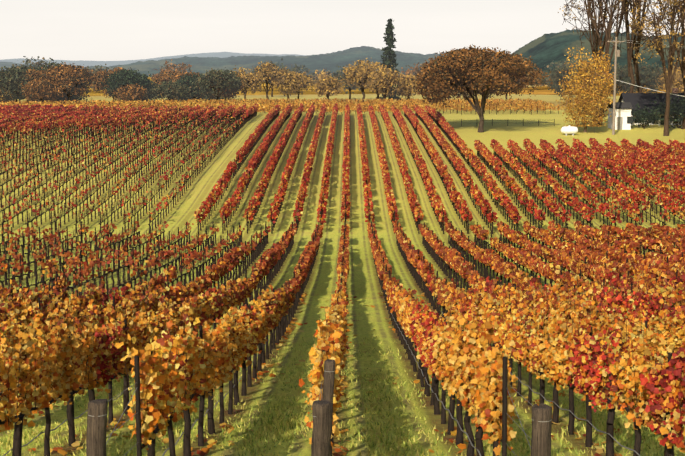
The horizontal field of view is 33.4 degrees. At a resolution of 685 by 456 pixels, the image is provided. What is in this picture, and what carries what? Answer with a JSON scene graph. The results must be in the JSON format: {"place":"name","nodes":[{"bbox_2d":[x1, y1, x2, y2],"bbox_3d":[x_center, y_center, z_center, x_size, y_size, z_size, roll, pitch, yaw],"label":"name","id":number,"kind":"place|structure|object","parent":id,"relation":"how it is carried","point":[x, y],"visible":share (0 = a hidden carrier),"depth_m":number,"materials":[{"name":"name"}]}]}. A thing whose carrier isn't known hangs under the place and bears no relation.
{"place":"outdoors","nodes":[
{"label":"outdoors","id":0,"kind":"place"},
{"bbox_2d":[0,62,47,70],"bbox_3d":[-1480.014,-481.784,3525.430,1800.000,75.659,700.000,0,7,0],"label":"hill","id":1,"kind":"structure","parent":0,"point":[6,64],"depth_m":3694.49,"materials":[{"name":"grey"}]},
{"bbox_2d":[0,52,306,66],"bbox_3d":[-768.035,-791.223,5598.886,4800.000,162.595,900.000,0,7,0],"label":"hill ridge","id":2,"kind":"structure","parent":0,"point":[113,63],"depth_m":5744.96,"materials":[{"name":"grey"}]},
{"bbox_2d":[80,46,493,82],"bbox_3d":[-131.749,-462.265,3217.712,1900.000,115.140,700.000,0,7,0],"label":"hill","id":3,"kind":"structure","parent":0,"point":[328,62],"depth_m":3209.95,"materials":[{"name":"green plant"}]},
{"bbox_2d":[0,84,684,455],"bbox_3d":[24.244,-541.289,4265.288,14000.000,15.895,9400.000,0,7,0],"label":"terrain","id":4,"kind":"structure","parent":0,"point":[362,282],"depth_m":100.48,"materials":[{"name":"green plant"}]},
{"bbox_2d":[80,77,423,95],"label":"distant field","id":5,"kind":"structure","parent":4,"relation":"on","point":[275,92],"depth_m":463.19,"materials":[{"name":"yellow plant"}]},
{"bbox_2d":[86,359,551,455],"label":"wooden posts","id":6,"kind":"object","parent":4,"relation":"on","point":[322,410],"visible":1,"depth_m":10.57,"materials":[{"name":"brown wood"}]},
{"bbox_2d":[0,98,684,455],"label":"vine trunks","id":7,"kind":"object","parent":4,"relation":"on","point":[283,324],"visible":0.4,"depth_m":77.34,"materials":[{"name":"brown wood"}]},
{"bbox_2d":[0,98,684,455],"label":"grapevines","id":8,"kind":"object","parent":7,"relation":"on","point":[667,395],"visible":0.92,"depth_m":40.74,"materials":[{"name":"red plant"}]},
{"bbox_2d":[0,281,684,455],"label":"trellis wires","id":9,"kind":"object","parent":7,"relation":"attached to","point":[332,422],"visible":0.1,"depth_m":16.94,"materials":[{"name":"grey metal"}]},
{"bbox_2d":[0,0,684,127],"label":"tree foliage","id":10,"kind":"object","parent":4,"relation":"on","point":[463,62],"visible":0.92,"depth_m":241.31,"materials":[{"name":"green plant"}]},
{"bbox_2d":[2,0,684,135],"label":"tree trunks","id":11,"kind":"object","parent":4,"relation":"on","point":[598,41],"visible":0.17,"depth_m":183.30,"materials":[{"name":"brown plant"}]},
{"bbox_2d":[461,119,554,125],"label":"paddock fence","id":12,"kind":"object","parent":4,"relation":"on","point":[507,123],"visible":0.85,"depth_m":184.72,"materials":[{"name":"brown wood"}]},
{"bbox_2d":[561,125,577,135],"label":"propane tank","id":13,"kind":"object","parent":4,"relation":"on","point":[569,129],"visible":0.98,"depth_m":169.99,"materials":[{"name":"metal"}]},
{"bbox_2d":[607,37,624,134],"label":"utility pole","id":14,"kind":"object","parent":4,"relation":"on","point":[617,53],"visible":0.9,"depth_m":170.29,"materials":[{"name":"grey wood"}]},
{"bbox_2d":[612,40,684,96],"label":"power lines","id":15,"kind":"object","parent":14,"relation":"attached to","point":[644,87],"visible":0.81,"depth_m":171.60,"materials":[{"name":"grey metal"}]},
{"bbox_2d":[608,108,678,129],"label":"house","id":16,"kind":"structure","parent":4,"relation":"on","point":[624,113],"depth_m":178.72,"materials":[{"name":"white paint"}]},
{"bbox_2d":[606,93,684,113],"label":"house roofs","id":17,"kind":"structure","parent":4,"relation":"on","point":[631,100],"depth_m":187.76,"materials":[{"name":"black"}]},
{"bbox_2d":[0,0,684,60],"label":"sky","id":18,"kind":"structure","parent":0,"point":[72,30],"materials":[{"name":"white"}]},
{"bbox_2d":[495,84,673,95],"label":"golden slope","id":19,"kind":"structure","parent":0,"point":[543,90],"depth_m":465.75,"materials":[{"name":"yellow plant"}]},
{"bbox_2d":[509,29,684,84],"bbox_3d":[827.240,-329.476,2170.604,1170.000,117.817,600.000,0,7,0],"label":"hill","id":20,"kind":"structure","parent":0,"point":[544,51],"depth_m":2132.08,"materials":[{"name":"green plant"}]},
{"bbox_2d":[617,115,677,129],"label":"house glass doors","id":21,"kind":"structure","parent":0,"point":[620,122],"depth_m":178.68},
{"bbox_2d":[622,88,682,124],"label":"house walls","id":22,"kind":"structure","parent":0,"point":[673,89],"depth_m":186.62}
]}

